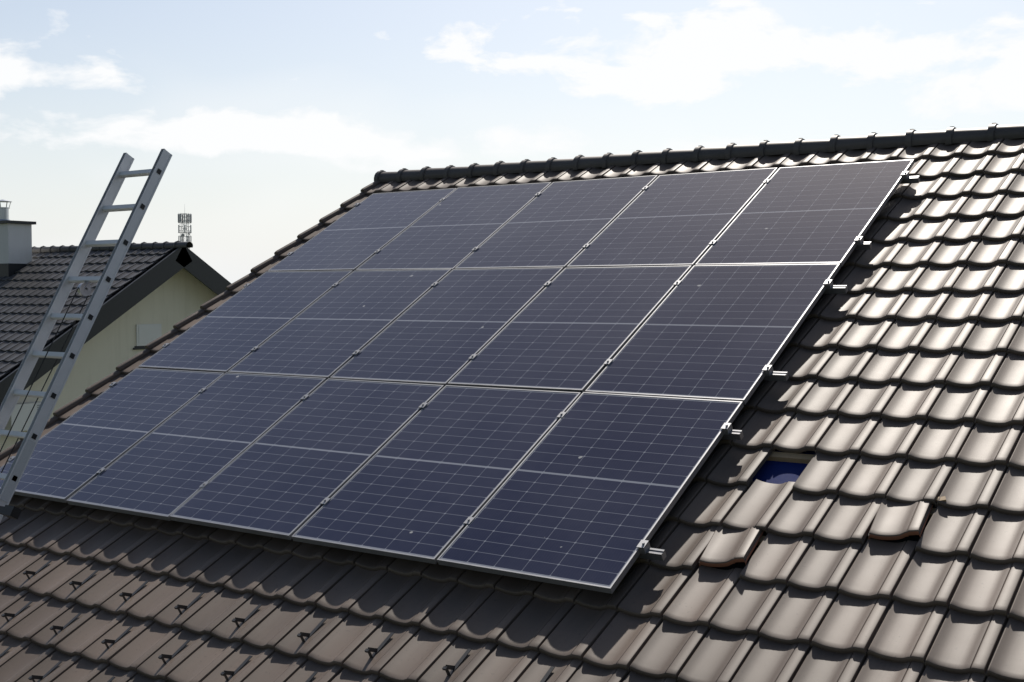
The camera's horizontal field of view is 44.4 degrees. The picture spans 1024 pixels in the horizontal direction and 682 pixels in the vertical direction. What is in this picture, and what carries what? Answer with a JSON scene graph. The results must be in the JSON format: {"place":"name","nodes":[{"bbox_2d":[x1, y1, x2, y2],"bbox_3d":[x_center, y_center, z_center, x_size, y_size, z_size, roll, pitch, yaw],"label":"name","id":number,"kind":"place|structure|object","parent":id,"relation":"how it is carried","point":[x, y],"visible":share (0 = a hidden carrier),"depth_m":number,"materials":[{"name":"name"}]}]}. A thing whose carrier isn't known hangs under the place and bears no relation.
{"place":"outdoors","nodes":[
{"label":"outdoors","id":0,"kind":"place"},
{"bbox_2d":[0,248,173,377],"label":"roof tiles","id":1,"kind":"object","parent":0,"point":[28,291],"visible":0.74,"depth_m":28.50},
{"bbox_2d":[0,250,174,380],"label":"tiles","id":2,"kind":"object","parent":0,"point":[107,299],"visible":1,"depth_m":27.27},
{"bbox_2d":[0,0,1023,283],"label":"sky","id":3,"kind":"structure","parent":0,"point":[271,116],"materials":[{"name":"blue"}]},
{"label":"roof slope","id":4,"kind":"object","parent":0,"visible":0},
{"bbox_2d":[374,123,1023,182],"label":"roof ridge","id":5,"kind":"structure","parent":4,"relation":"on","point":[948,136],"depth_m":11.52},
{"bbox_2d":[380,123,995,170],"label":"ridge clips","id":6,"kind":"object","parent":5,"relation":"on","point":[666,148],"visible":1,"depth_m":12.14,"materials":[{"name":"black metal"}]},
{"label":"roof verge","id":7,"kind":"object","parent":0,"visible":0},
{"bbox_2d":[698,439,1019,643],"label":"roof tiles","id":8,"kind":"object","parent":7,"relation":"on","point":[741,565],"depth_m":6.46,"materials":[{"name":"ceramic"}]},
{"bbox_2d":[752,449,815,483],"bbox_3d":[1.530,0.770,7.059,0.360,0.004,0.590,2,32,36],"label":"roof underlayment","id":9,"kind":"object","parent":8,"relation":"on","point":[776,472],"visible":0.14,"depth_m":7.12,"materials":[{"name":"blue plastic"}]},
{"bbox_2d":[756,433,1023,624],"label":"roof battens","id":10,"kind":"object","parent":8,"relation":"on","point":[791,457],"visible":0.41,"depth_m":7.15,"materials":[{"name":"brown wood"}]},
{"bbox_2d":[0,138,1023,681],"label":"roof tiles","id":11,"kind":"object","parent":10,"relation":"on","point":[900,362],"visible":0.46,"depth_m":7.05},
{"bbox_2d":[0,149,171,521],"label":"ladder","id":12,"kind":"object","parent":11,"relation":"on","point":[53,313],"visible":1,"depth_m":8.21,"materials":[{"name":"silver metal"}]},
{"bbox_2d":[0,439,35,502],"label":"ladder rail","id":13,"kind":"object","parent":12,"relation":"attached to","point":[18,469],"visible":1,"depth_m":7.67,"materials":[{"name":"silver metal"}]},
{"bbox_2d":[0,287,88,472],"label":"rope","id":14,"kind":"object","parent":12,"relation":"attached to","point":[36,376],"visible":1,"depth_m":8.01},
{"bbox_2d":[0,168,161,518],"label":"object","id":15,"kind":"object","parent":12,"relation":"attached to","point":[9,511],"visible":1,"depth_m":7.42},
{"bbox_2d":[77,281,91,295],"bbox_3d":[-2.808,-0.353,8.258,0.038,0.119,0.090,2,-27,36],"label":"roof vent","id":16,"kind":"object","parent":12,"relation":"attached to","point":[85,289],"visible":1,"depth_m":8.24,"materials":[{"name":"grey metal"}]},
{"bbox_2d":[0,180,379,459],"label":"roof verge tiles","id":17,"kind":"object","parent":11,"relation":"on","point":[94,386],"visible":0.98,"depth_m":11.92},
{"bbox_2d":[0,551,554,681],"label":"snow hooks","id":18,"kind":"object","parent":11,"relation":"on","point":[369,650],"visible":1,"depth_m":7.32,"materials":[{"name":"metal"}]},
{"bbox_2d":[0,159,913,593],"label":"solar panel frames","id":19,"kind":"structure","parent":11,"relation":"on","point":[436,559],"depth_m":8.77,"materials":[{"name":"silver metal"}]},
{"bbox_2d":[0,160,911,586],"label":"solar panels","id":20,"kind":"object","parent":19,"relation":"in","point":[588,490],"visible":1,"depth_m":9.10,"materials":[{"name":"blue glass"}]},
{"bbox_2d":[8,171,908,553],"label":"panel clamps","id":21,"kind":"object","parent":19,"relation":"attached to","point":[728,429],"visible":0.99,"depth_m":8.69,"materials":[{"name":"silver metal"}]},
{"bbox_2d":[699,526,763,566],"bbox_3d":[1.172,1.034,6.609,0.312,0.107,0.474,2,32,36],"label":"loose tile","id":22,"kind":"object","parent":11,"relation":"on","point":[725,547],"visible":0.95,"depth_m":6.53,"materials":[{"name":"ceramic"}]},
{"bbox_2d":[638,176,919,560],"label":"mounting rails","id":23,"kind":"object","parent":11,"relation":"on","point":[655,554],"visible":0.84,"depth_m":7.74,"materials":[{"name":"silver metal"}]},
{"bbox_2d":[868,498,933,539],"bbox_3d":[1.995,0.864,6.401,0.305,0.107,0.470,2,32,36],"label":"loose tile","id":24,"kind":"object","parent":11,"relation":"on","point":[894,520],"visible":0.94,"depth_m":6.32,"materials":[{"name":"ceramic"}]},
{"bbox_2d":[936,496,945,501],"bbox_3d":[2.153,0.809,6.395,0.122,0.021,0.066,2,32,36],"label":"batten","id":25,"kind":"object","parent":11,"relation":"on","point":[942,498],"visible":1,"depth_m":6.37,"materials":[{"name":"beige wood"}]},
{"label":"neighbouring roof slope","id":26,"kind":"object","parent":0,"visible":0},
{"bbox_2d":[32,241,192,252],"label":"roof ridge","id":27,"kind":"structure","parent":26,"relation":"on","point":[154,245],"depth_m":29.41,"materials":[{"name":"tile"}]},
{"label":"ground","id":28,"kind":"structure","parent":0,"visible":0},
{"bbox_2d":[0,268,217,451],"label":"neighbour walls","id":29,"kind":"structure","parent":28,"relation":"on","point":[172,301],"depth_m":27.86,"materials":[{"name":"beige paint"}]},
{"bbox_2d":[0,223,31,263],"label":"chimney","id":30,"kind":"object","parent":29,"relation":"on","point":[15,243],"visible":0.5,"depth_m":30.88,"materials":[{"name":"grey paint"}]},
{"bbox_2d":[0,220,35,276],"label":"chimney cap","id":31,"kind":"object","parent":30,"relation":"on","point":[8,269],"visible":0.65,"depth_m":30.80,"materials":[{"name":"black metal"}]},
{"bbox_2d":[0,199,11,220],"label":"chimney cowl","id":32,"kind":"object","parent":31,"relation":"on","point":[4,213],"visible":0.91,"depth_m":31.23,"materials":[{"name":"silver metal"}]},
{"bbox_2d":[4,401,40,430],"bbox_3d":[-9.999,1.548,25.744,0.320,0.550,0.800,2,3,36],"label":"window","id":33,"kind":"structure","parent":29,"relation":"attached to","point":[23,415],"depth_m":25.53,"materials":[{"name":"white glass"}]},
{"bbox_2d":[0,247,191,405],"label":"barge board","id":34,"kind":"object","parent":29,"relation":"attached to","point":[134,293],"visible":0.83,"depth_m":27.09,"materials":[{"name":"metal"}]},
{"bbox_2d":[133,346,144,349],"bbox_3d":[-8.204,0.141,28.381,0.049,0.080,0.860,2,3,36],"label":"window sill","id":35,"kind":"structure","parent":29,"relation":"attached to","point":[138,347],"depth_m":28.15,"materials":[{"name":"metal"}]},
{"bbox_2d":[136,324,161,345],"bbox_3d":[-8.213,-0.139,28.376,0.030,0.480,0.680,2,3,36],"label":"window frame","id":36,"kind":"object","parent":29,"relation":"in","point":[137,336],"visible":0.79,"depth_m":28.18,"materials":[{"name":"white plastic"}]},
{"bbox_2d":[139,326,159,343],"bbox_3d":[-8.197,-0.146,28.365,0.009,0.395,0.580,2,3,36],"label":"neighbour window blind","id":37,"kind":"object","parent":36,"relation":"in","point":[148,334],"visible":0.87,"depth_m":28.34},
{"bbox_2d":[173,247,230,294],"bbox_3d":[-5.900,-0.139,31.163,0.585,0.438,7.420,2,-29,36],"label":"barge board","id":38,"kind":"object","parent":29,"relation":"attached to","point":[207,275],"visible":0.36,"depth_m":28.99,"materials":[{"name":"metal"}]},
{"bbox_2d":[178,213,190,248],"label":"telecom mast","id":39,"kind":"object","parent":28,"relation":"on","point":[188,226],"visible":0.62,"depth_m":299.35,"materials":[{"name":"grey metal"}]},
{"bbox_2d":[178,214,191,241],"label":"telecom antennas","id":40,"kind":"object","parent":39,"relation":"attached to","point":[189,217],"visible":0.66,"depth_m":299.34,"materials":[{"name":"grey metal"}]}
]}

